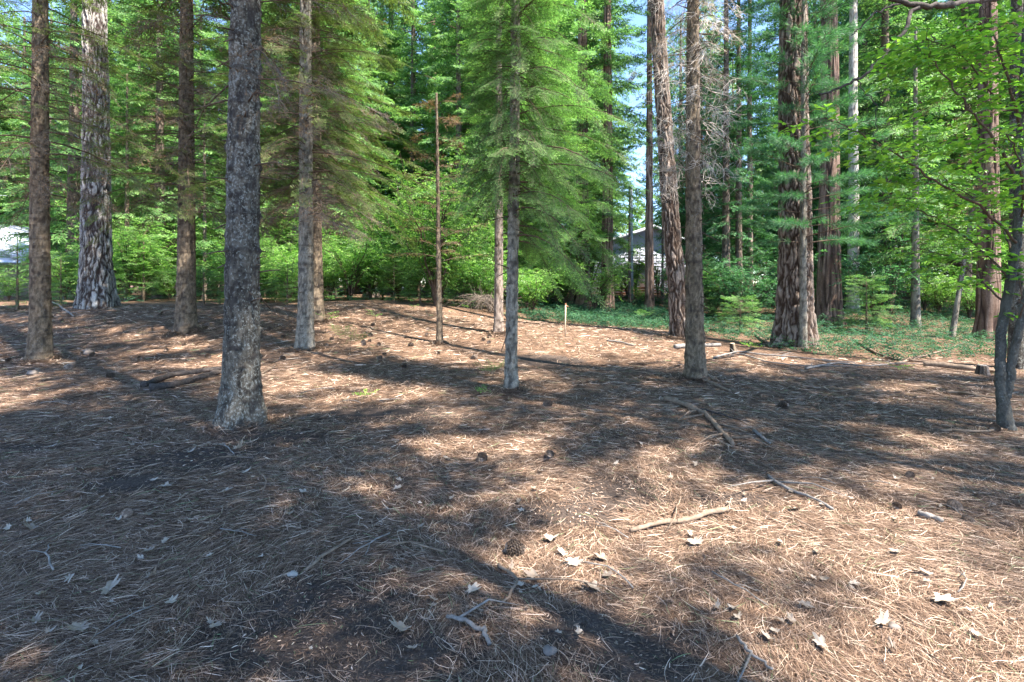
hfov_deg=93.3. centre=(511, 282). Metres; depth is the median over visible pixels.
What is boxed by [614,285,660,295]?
board fence
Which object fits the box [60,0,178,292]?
conifer tree
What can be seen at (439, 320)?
dead sapling
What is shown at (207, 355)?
pine cone
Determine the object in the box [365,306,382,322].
seedling
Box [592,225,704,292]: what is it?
house
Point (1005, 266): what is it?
leafy shrub
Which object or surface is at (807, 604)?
oak leaf
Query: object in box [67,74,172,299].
fir tree
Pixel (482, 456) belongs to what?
pine cone
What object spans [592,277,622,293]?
leafy shrub
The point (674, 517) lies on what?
twig
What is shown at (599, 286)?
leafy shrub
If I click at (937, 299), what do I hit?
leafy shrub
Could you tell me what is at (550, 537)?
oak leaf
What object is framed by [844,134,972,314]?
leafy sapling
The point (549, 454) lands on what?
pine cone
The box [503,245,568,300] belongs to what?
leafy shrub
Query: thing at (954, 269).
leafy sapling
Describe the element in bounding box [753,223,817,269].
leafy shrub
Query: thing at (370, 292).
leafy shrub
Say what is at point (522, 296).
leafy shrub
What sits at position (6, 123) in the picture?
conifer tree
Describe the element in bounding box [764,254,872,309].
leafy shrub
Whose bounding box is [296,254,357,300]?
leafy shrub
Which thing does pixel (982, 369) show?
tree stump
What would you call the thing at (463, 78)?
conifer tree
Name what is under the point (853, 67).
pine tree
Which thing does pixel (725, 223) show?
fir tree
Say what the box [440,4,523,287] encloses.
conifer tree
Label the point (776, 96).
conifer tree
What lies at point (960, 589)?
twig
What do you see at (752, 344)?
seedling
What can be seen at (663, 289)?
leafy shrub
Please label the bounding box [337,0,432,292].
conifer tree
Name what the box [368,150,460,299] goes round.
leafy sapling
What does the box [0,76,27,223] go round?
conifer tree
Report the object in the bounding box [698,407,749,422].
fallen branch
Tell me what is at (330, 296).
seedling
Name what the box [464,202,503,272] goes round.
leafy shrub
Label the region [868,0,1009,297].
conifer tree
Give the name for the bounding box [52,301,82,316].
fallen branch
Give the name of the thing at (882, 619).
oak leaf
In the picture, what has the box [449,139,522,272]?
leafy sapling
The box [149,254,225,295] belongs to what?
leafy shrub
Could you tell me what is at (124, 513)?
oak leaf
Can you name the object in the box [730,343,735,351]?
tree stump
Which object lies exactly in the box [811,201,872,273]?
leafy sapling
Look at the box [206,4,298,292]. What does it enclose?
conifer tree
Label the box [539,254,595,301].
leafy shrub
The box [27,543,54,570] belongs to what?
twig
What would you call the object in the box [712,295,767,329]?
young fir
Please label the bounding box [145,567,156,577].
oak leaf
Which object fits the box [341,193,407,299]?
leafy sapling
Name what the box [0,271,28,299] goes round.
leafy shrub
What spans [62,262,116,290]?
leafy shrub
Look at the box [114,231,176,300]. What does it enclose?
leafy shrub
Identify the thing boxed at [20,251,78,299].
leafy shrub
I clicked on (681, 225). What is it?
leafy sapling
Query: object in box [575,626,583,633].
oak leaf
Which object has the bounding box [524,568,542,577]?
oak leaf
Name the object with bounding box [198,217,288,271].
leafy shrub
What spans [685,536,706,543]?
oak leaf
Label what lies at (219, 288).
young fir
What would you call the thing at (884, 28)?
conifer tree
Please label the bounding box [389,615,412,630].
oak leaf
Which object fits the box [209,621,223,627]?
oak leaf
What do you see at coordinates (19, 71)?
conifer tree
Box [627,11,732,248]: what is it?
conifer tree
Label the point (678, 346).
fallen branch
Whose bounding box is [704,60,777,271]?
conifer tree
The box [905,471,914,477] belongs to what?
pine cone
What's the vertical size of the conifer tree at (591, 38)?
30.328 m
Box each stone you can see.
[27,370,38,374]
[63,364,74,369]
[82,349,92,354]
[287,570,298,577]
[543,645,557,656]
[888,621,901,629]
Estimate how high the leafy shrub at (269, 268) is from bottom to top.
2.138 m
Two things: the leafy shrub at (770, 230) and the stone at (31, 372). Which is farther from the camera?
the leafy shrub at (770, 230)
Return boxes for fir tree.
[0,0,205,361]
[21,0,295,333]
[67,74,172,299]
[108,0,401,432]
[157,0,443,350]
[162,0,427,322]
[167,105,226,299]
[286,4,376,253]
[357,0,420,291]
[435,0,568,333]
[444,0,656,391]
[613,190,644,305]
[636,210,666,304]
[676,0,777,311]
[679,0,778,309]
[701,0,808,307]
[841,27,1007,326]
[893,125,1007,336]
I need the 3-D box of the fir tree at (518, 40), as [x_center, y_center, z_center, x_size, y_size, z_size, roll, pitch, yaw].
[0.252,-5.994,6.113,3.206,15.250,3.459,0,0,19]
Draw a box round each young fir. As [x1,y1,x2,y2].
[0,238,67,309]
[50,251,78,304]
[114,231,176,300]
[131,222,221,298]
[196,268,224,304]
[196,276,223,303]
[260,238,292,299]
[260,259,293,301]
[260,262,297,303]
[288,273,340,299]
[322,249,349,300]
[373,262,421,300]
[394,269,432,302]
[442,274,485,307]
[702,267,724,315]
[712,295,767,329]
[829,274,899,331]
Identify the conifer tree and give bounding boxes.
[0,0,25,225]
[0,0,176,299]
[0,4,124,250]
[0,8,68,228]
[0,16,66,226]
[0,17,18,214]
[0,23,29,214]
[0,51,18,215]
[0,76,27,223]
[1,53,63,225]
[2,32,53,211]
[28,0,147,223]
[48,2,109,120]
[50,0,168,196]
[52,0,227,298]
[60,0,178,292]
[110,10,175,293]
[114,0,179,290]
[116,0,219,264]
[148,17,226,293]
[171,0,298,261]
[172,0,281,231]
[194,21,228,290]
[202,0,337,293]
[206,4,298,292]
[260,0,401,296]
[260,5,379,249]
[291,0,391,288]
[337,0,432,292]
[338,77,387,293]
[346,0,431,290]
[350,0,475,289]
[372,42,418,201]
[375,34,446,292]
[390,0,508,295]
[404,0,521,290]
[416,1,464,289]
[416,38,470,291]
[416,60,446,287]
[420,1,502,290]
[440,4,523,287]
[450,0,602,298]
[490,1,596,263]
[520,0,613,294]
[520,0,643,261]
[564,0,658,255]
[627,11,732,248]
[653,29,745,265]
[653,126,685,225]
[676,41,762,257]
[683,54,746,232]
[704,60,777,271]
[719,0,842,257]
[753,97,777,289]
[754,0,931,248]
[757,0,876,283]
[810,0,944,291]
[810,0,975,308]
[811,1,900,290]
[839,0,950,167]
[860,0,1001,296]
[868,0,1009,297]
[871,3,952,291]
[873,0,999,279]
[923,6,1010,289]
[924,0,1010,240]
[929,3,1010,236]
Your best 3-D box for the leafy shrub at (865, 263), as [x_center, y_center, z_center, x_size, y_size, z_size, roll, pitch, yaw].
[18.208,-1.307,23.263,5.070,4.688,4.620,0,0,14]
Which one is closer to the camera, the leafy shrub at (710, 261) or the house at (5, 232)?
the leafy shrub at (710, 261)
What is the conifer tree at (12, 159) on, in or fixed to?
on the ground at (412, 663)
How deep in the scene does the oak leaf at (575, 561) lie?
2.38 m
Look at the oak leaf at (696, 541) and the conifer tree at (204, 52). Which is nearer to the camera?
the oak leaf at (696, 541)
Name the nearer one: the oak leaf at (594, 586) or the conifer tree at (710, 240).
the oak leaf at (594, 586)
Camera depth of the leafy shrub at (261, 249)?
18.02 m
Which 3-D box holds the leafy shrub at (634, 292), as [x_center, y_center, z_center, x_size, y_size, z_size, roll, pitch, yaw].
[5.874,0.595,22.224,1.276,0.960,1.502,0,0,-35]
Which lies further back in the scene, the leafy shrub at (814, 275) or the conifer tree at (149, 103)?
the conifer tree at (149, 103)
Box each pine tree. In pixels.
[72,0,121,309]
[649,0,685,339]
[768,0,820,350]
[808,0,877,311]
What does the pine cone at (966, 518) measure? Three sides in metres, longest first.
0.065 x 0.054 x 0.054 m
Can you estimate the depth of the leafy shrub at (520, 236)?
22.59 m
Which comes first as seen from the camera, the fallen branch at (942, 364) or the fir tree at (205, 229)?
the fallen branch at (942, 364)
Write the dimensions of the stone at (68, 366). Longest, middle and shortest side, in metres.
0.143 x 0.118 x 0.118 m
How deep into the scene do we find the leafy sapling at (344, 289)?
25.68 m
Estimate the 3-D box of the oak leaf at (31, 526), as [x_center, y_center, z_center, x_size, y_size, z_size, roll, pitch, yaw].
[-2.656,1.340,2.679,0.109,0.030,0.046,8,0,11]
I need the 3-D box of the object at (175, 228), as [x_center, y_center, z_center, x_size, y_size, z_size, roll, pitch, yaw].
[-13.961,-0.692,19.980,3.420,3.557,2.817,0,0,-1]
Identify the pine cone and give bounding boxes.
[105,372,114,377]
[204,353,210,358]
[477,452,487,462]
[504,539,525,557]
[543,400,552,406]
[545,450,553,458]
[777,401,788,409]
[891,502,901,510]
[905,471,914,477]
[947,499,963,511]
[961,514,975,523]
[988,423,1000,431]
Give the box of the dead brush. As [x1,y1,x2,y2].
[444,271,526,312]
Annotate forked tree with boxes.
[758,0,1023,431]
[818,0,1023,368]
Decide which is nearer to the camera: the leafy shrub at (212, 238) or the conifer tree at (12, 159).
the leafy shrub at (212, 238)
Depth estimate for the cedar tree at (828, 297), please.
16.71 m
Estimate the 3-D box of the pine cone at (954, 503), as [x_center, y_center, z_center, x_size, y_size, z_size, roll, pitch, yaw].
[2.715,1.369,2.961,0.071,0.071,0.086,-11,11,3]
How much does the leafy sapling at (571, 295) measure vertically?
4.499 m
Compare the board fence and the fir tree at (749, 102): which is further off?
the board fence
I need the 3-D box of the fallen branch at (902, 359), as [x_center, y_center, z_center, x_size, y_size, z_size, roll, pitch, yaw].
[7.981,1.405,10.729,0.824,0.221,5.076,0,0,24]
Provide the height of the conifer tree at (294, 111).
23.731 m
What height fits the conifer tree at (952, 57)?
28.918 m
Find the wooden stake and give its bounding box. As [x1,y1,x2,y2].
[564,304,567,337]
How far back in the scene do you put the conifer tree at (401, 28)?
31.10 m
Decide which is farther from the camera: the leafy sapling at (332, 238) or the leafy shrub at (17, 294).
the leafy sapling at (332, 238)
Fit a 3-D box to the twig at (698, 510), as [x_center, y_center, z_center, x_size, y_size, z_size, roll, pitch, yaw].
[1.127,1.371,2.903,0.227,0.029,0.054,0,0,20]
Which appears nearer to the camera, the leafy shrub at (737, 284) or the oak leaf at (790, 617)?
the oak leaf at (790, 617)
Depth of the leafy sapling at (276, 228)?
21.34 m
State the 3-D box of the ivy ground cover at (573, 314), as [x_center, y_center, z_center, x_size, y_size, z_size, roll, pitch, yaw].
[1.022,0.817,16.226,38.514,1.632,16.140,0,0,0]
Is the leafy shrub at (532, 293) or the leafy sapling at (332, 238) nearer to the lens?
the leafy shrub at (532, 293)
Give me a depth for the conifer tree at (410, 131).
28.16 m
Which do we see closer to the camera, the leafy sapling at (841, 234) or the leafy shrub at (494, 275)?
the leafy shrub at (494, 275)
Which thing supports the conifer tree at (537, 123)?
on the ground at (412, 663)
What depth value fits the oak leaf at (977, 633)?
1.89 m
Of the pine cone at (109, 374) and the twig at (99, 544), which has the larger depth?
the pine cone at (109, 374)
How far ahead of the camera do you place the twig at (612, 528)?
2.69 m
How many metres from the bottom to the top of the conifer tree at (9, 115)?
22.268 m
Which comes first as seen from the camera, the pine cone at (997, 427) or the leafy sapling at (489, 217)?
the pine cone at (997, 427)
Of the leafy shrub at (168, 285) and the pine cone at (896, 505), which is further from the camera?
the leafy shrub at (168, 285)
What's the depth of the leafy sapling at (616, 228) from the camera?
23.30 m
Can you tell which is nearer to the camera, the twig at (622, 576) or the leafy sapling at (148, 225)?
the twig at (622, 576)
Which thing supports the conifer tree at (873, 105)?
on the ground at (412, 663)
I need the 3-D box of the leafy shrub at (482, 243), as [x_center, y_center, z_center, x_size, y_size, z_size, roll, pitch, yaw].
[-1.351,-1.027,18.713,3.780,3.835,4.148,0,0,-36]
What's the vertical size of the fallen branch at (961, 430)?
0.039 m
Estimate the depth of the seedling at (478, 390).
5.99 m
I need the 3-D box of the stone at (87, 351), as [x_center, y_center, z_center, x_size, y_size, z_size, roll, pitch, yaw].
[-7.934,1.306,9.036,0.179,0.127,0.157,0,0,-29]
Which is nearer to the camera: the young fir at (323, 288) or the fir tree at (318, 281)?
the fir tree at (318, 281)
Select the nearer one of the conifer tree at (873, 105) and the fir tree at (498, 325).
the fir tree at (498, 325)
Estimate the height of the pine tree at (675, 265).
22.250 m
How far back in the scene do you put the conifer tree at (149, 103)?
40.23 m
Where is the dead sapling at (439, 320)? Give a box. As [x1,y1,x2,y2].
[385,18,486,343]
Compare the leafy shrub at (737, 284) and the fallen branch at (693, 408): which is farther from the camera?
the leafy shrub at (737, 284)
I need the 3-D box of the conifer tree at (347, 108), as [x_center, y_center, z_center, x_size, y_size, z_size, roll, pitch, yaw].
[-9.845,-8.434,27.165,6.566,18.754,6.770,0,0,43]
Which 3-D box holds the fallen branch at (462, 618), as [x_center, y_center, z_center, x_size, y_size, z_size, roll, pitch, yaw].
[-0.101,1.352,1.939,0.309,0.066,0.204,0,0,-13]
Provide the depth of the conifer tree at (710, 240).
24.28 m
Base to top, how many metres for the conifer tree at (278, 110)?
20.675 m
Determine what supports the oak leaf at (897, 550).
on the ground at (412, 663)
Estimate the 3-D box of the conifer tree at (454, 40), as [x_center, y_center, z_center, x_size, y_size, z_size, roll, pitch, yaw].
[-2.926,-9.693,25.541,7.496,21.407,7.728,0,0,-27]
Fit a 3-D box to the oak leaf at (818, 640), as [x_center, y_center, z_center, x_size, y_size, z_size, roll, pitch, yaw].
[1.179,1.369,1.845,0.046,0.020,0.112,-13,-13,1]
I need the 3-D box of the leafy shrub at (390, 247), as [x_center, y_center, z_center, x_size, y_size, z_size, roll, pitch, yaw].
[-4.591,-1.424,19.502,4.200,4.262,4.610,0,0,33]
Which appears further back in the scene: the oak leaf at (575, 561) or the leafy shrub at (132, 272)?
the leafy shrub at (132, 272)
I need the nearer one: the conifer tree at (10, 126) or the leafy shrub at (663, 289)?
the leafy shrub at (663, 289)
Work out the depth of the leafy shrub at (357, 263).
17.11 m
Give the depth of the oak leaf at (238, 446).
3.94 m
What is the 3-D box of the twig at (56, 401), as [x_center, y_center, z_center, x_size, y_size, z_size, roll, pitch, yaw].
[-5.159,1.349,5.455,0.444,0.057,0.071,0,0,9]
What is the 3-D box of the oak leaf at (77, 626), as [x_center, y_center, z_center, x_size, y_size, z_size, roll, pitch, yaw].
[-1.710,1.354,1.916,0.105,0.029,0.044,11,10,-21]
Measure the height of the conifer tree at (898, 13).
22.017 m
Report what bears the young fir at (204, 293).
on the ground at (412, 663)
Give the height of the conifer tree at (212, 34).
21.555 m
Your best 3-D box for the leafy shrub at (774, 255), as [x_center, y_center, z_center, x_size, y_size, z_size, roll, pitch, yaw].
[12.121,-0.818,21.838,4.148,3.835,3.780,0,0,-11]
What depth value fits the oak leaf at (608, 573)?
2.28 m
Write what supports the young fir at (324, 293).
on the ground at (412, 663)
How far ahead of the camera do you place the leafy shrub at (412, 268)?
18.21 m
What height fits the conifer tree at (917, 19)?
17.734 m
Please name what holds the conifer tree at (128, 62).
on the ground at (412, 663)
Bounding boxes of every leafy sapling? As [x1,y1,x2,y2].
[19,161,66,252]
[53,145,153,292]
[113,143,212,296]
[130,198,171,256]
[196,207,224,248]
[259,190,298,297]
[259,217,297,295]
[282,197,350,268]
[323,195,378,294]
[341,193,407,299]
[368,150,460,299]
[407,182,481,297]
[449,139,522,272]
[491,169,546,297]
[542,196,611,309]
[562,178,632,287]
[618,240,644,290]
[636,250,665,296]
[654,175,733,264]
[709,156,778,266]
[758,178,818,264]
[773,202,869,284]
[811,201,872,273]
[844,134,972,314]
[909,237,942,284]
[941,236,976,282]
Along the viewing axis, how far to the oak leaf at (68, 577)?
2.23 m
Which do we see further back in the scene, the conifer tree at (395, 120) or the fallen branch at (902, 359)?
the conifer tree at (395, 120)
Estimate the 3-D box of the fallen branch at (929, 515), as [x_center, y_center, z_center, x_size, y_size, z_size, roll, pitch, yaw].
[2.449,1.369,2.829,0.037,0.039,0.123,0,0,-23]
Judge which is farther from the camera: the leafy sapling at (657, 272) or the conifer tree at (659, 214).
the conifer tree at (659, 214)
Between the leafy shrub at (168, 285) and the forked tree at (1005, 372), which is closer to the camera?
the forked tree at (1005, 372)
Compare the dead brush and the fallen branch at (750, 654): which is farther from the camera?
the dead brush
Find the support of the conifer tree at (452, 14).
on the ground at (412, 663)
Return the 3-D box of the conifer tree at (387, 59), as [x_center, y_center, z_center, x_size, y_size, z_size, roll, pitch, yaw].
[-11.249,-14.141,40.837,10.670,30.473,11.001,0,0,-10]
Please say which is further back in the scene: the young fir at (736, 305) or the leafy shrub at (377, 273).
the leafy shrub at (377, 273)
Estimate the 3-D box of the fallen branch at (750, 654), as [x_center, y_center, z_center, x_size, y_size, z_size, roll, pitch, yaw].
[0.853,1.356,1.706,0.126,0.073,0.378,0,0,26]
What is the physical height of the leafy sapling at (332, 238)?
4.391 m
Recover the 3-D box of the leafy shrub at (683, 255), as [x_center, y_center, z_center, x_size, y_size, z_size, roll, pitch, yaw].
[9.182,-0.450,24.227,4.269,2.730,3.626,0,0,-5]
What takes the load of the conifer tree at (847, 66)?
on the ground at (412, 663)
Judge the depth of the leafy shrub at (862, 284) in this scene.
20.42 m
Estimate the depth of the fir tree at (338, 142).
22.86 m
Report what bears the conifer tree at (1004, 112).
on the ground at (412, 663)
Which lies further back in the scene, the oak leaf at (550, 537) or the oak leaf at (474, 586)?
the oak leaf at (550, 537)
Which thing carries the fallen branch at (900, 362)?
on the ground at (412, 663)
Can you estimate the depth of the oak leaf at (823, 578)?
2.26 m
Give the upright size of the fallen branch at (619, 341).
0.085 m
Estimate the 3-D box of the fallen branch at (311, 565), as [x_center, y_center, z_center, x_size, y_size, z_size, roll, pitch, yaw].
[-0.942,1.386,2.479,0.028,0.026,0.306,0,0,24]
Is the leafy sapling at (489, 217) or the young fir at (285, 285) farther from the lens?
the leafy sapling at (489, 217)
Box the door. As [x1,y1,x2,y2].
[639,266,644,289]
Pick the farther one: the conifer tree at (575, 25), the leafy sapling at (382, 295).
the conifer tree at (575, 25)
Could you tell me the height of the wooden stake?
0.795 m
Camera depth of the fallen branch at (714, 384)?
6.46 m
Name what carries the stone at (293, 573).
on the ground at (412, 663)
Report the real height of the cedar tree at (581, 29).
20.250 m
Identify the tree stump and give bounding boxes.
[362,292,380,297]
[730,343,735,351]
[974,364,989,375]
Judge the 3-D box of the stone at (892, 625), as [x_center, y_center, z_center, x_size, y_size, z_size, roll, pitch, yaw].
[1.547,1.393,1.962,0.050,0.031,0.037,0,0,0]
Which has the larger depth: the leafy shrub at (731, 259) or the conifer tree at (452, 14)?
the conifer tree at (452, 14)
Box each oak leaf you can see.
[3,523,11,529]
[23,520,38,528]
[30,610,42,625]
[42,626,55,632]
[64,571,74,581]
[65,621,90,630]
[98,573,120,599]
[119,508,133,519]
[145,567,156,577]
[154,482,175,487]
[165,594,177,603]
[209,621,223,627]
[232,439,242,448]
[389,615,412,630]
[466,582,480,592]
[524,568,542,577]
[543,533,558,540]
[557,545,568,556]
[562,556,583,565]
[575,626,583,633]
[582,580,604,590]
[589,552,607,560]
[599,570,612,575]
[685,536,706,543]
[714,599,719,608]
[734,611,741,618]
[760,629,774,640]
[769,627,779,631]
[786,611,795,624]
[798,600,814,607]
[812,632,828,647]
[818,576,828,579]
[847,579,859,584]
[873,610,890,625]
[887,634,896,648]
[889,546,903,551]
[926,592,956,601]
[970,627,984,635]
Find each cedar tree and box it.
[521,0,652,309]
[554,0,668,309]
[613,0,685,310]
[814,0,846,325]
[971,2,1001,339]
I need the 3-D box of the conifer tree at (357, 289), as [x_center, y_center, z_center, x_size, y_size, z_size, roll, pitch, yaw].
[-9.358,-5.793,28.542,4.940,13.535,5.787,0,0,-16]
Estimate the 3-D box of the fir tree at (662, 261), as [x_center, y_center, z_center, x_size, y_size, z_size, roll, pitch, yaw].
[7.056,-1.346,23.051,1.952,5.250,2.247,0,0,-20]
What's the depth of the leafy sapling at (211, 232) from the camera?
23.16 m
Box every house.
[0,225,123,296]
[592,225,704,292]
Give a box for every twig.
[14,490,54,504]
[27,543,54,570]
[41,400,70,404]
[79,543,120,548]
[93,605,153,636]
[199,456,239,463]
[220,528,255,535]
[259,473,274,493]
[340,532,389,563]
[376,541,442,551]
[581,561,633,587]
[595,521,628,537]
[667,506,681,528]
[680,509,720,517]
[712,571,767,604]
[764,511,815,529]
[928,654,971,681]
[957,569,966,592]
[993,445,1023,446]
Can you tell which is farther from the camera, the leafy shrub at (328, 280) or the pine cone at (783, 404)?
the leafy shrub at (328, 280)
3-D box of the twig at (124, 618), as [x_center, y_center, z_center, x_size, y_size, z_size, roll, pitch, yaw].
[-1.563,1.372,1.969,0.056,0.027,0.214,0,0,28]
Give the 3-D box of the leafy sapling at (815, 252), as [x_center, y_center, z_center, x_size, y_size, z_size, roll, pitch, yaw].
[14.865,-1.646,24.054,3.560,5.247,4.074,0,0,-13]
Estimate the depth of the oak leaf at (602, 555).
2.43 m
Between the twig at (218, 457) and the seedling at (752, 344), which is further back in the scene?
the seedling at (752, 344)
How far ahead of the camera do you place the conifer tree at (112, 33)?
31.92 m
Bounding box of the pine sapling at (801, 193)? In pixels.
[719,0,928,349]
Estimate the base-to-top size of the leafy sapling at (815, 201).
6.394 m
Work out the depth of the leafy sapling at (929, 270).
24.35 m
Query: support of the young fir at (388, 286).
on the ground at (412, 663)
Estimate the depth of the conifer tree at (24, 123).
30.44 m
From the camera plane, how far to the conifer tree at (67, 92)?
26.48 m
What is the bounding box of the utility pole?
[630,189,632,298]
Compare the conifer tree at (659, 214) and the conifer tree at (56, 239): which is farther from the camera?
the conifer tree at (659, 214)
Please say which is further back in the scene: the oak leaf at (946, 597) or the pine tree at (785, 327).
the pine tree at (785, 327)
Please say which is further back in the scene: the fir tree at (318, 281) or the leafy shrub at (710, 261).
the leafy shrub at (710, 261)
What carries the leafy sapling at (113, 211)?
on the ground at (412, 663)
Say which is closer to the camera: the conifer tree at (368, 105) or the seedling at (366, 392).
the seedling at (366, 392)
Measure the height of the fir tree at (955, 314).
6.250 m
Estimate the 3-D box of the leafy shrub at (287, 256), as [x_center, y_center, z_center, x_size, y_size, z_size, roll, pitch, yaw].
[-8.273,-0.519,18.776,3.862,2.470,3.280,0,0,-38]
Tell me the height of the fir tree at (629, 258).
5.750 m
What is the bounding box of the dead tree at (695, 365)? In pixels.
[627,0,758,381]
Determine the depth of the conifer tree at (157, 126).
20.83 m
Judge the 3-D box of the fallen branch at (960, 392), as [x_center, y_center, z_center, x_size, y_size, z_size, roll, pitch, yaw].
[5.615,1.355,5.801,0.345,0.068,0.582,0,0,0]
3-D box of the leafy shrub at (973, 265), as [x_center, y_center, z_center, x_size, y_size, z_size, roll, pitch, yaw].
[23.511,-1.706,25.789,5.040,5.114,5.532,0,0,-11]
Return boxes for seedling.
[327,287,342,302]
[327,323,370,353]
[351,389,379,397]
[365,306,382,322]
[475,358,504,374]
[475,384,486,393]
[635,309,650,316]
[742,342,760,347]
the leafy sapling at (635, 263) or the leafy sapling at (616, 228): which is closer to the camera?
the leafy sapling at (616, 228)
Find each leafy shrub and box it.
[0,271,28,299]
[7,199,142,257]
[13,248,77,286]
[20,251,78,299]
[55,216,172,299]
[61,220,209,294]
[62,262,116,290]
[138,262,176,299]
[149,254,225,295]
[166,219,224,297]
[196,240,291,288]
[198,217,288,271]
[202,239,298,285]
[260,235,350,292]
[260,246,296,300]
[260,247,297,301]
[268,195,338,295]
[290,231,401,300]
[293,234,350,289]
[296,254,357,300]
[322,239,387,299]
[332,242,408,299]
[333,197,448,299]
[350,258,397,298]
[358,242,419,298]
[361,170,507,305]
[376,247,426,300]
[382,204,465,251]
[385,247,459,298]
[412,248,478,297]
[435,209,532,290]
[442,246,522,307]
[463,259,524,294]
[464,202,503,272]
[464,258,506,303]
[469,196,566,279]
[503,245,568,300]
[503,269,554,309]
[518,266,563,311]
[520,235,601,296]
[520,259,588,306]
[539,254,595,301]
[566,260,635,312]
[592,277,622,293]
[614,263,644,295]
[626,286,657,302]
[654,249,720,277]
[654,269,705,302]
[659,255,760,316]
[664,253,770,314]
[703,261,776,319]
[705,241,755,275]
[720,265,777,321]
[730,227,817,306]
[745,252,859,305]
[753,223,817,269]
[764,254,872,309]
[813,246,945,323]
[842,267,902,304]
[846,212,953,303]
[868,277,907,305]
[898,274,973,313]
[900,271,974,310]
[920,207,1003,293]
[928,274,1003,318]
[934,207,1008,292]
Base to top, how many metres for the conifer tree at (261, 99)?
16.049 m
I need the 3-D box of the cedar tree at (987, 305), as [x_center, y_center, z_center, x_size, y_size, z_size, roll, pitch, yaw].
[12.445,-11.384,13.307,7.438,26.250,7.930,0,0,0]
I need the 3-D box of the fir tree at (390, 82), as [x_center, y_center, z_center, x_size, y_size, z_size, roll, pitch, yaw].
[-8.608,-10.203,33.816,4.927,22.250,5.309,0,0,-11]
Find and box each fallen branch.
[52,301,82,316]
[140,366,221,387]
[149,369,221,390]
[304,538,350,571]
[446,598,517,645]
[498,563,623,605]
[607,339,633,345]
[629,506,728,531]
[663,396,774,448]
[673,343,720,348]
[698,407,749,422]
[703,378,731,391]
[713,347,854,364]
[727,353,838,366]
[727,474,850,509]
[735,634,772,681]
[752,429,770,443]
[804,361,922,368]
[844,337,923,361]
[896,338,974,364]
[917,510,943,522]
[923,361,994,372]
[940,428,1002,434]
[946,390,994,400]
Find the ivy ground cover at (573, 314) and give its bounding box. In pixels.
[13,284,1007,361]
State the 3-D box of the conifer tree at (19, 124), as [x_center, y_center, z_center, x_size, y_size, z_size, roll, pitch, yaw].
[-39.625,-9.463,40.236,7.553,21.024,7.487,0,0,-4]
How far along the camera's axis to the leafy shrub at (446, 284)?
15.64 m
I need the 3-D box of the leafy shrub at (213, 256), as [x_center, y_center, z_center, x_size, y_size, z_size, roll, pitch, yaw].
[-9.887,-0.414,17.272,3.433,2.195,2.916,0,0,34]
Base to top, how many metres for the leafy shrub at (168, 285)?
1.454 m
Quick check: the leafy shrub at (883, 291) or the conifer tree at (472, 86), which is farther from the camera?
the conifer tree at (472, 86)
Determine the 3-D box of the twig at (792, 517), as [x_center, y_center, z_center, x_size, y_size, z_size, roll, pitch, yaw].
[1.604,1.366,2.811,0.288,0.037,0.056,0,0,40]
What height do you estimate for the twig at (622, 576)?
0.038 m
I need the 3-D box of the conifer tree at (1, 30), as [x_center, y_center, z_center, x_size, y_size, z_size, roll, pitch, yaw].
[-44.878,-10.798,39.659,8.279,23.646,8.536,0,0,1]
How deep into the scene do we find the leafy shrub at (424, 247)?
14.91 m
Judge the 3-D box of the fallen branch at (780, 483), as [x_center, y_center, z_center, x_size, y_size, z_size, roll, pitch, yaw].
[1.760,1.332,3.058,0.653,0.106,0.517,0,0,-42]
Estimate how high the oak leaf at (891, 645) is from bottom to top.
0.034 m
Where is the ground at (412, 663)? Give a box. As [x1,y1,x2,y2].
[0,283,1023,681]
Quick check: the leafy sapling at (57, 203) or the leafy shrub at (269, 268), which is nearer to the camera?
the leafy shrub at (269, 268)
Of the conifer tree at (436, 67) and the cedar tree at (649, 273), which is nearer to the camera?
the cedar tree at (649, 273)
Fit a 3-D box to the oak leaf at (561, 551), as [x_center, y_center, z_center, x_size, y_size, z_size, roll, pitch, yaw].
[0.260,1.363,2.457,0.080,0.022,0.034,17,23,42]
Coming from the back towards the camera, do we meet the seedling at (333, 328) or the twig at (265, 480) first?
the seedling at (333, 328)
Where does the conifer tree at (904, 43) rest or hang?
on the ground at (412, 663)
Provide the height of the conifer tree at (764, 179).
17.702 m
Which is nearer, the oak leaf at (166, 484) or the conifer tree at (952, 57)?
the oak leaf at (166, 484)
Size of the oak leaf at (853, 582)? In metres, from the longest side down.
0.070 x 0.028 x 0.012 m
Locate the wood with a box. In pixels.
[0,0,1003,288]
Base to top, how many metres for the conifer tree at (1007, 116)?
18.759 m
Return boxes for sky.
[0,0,1006,281]

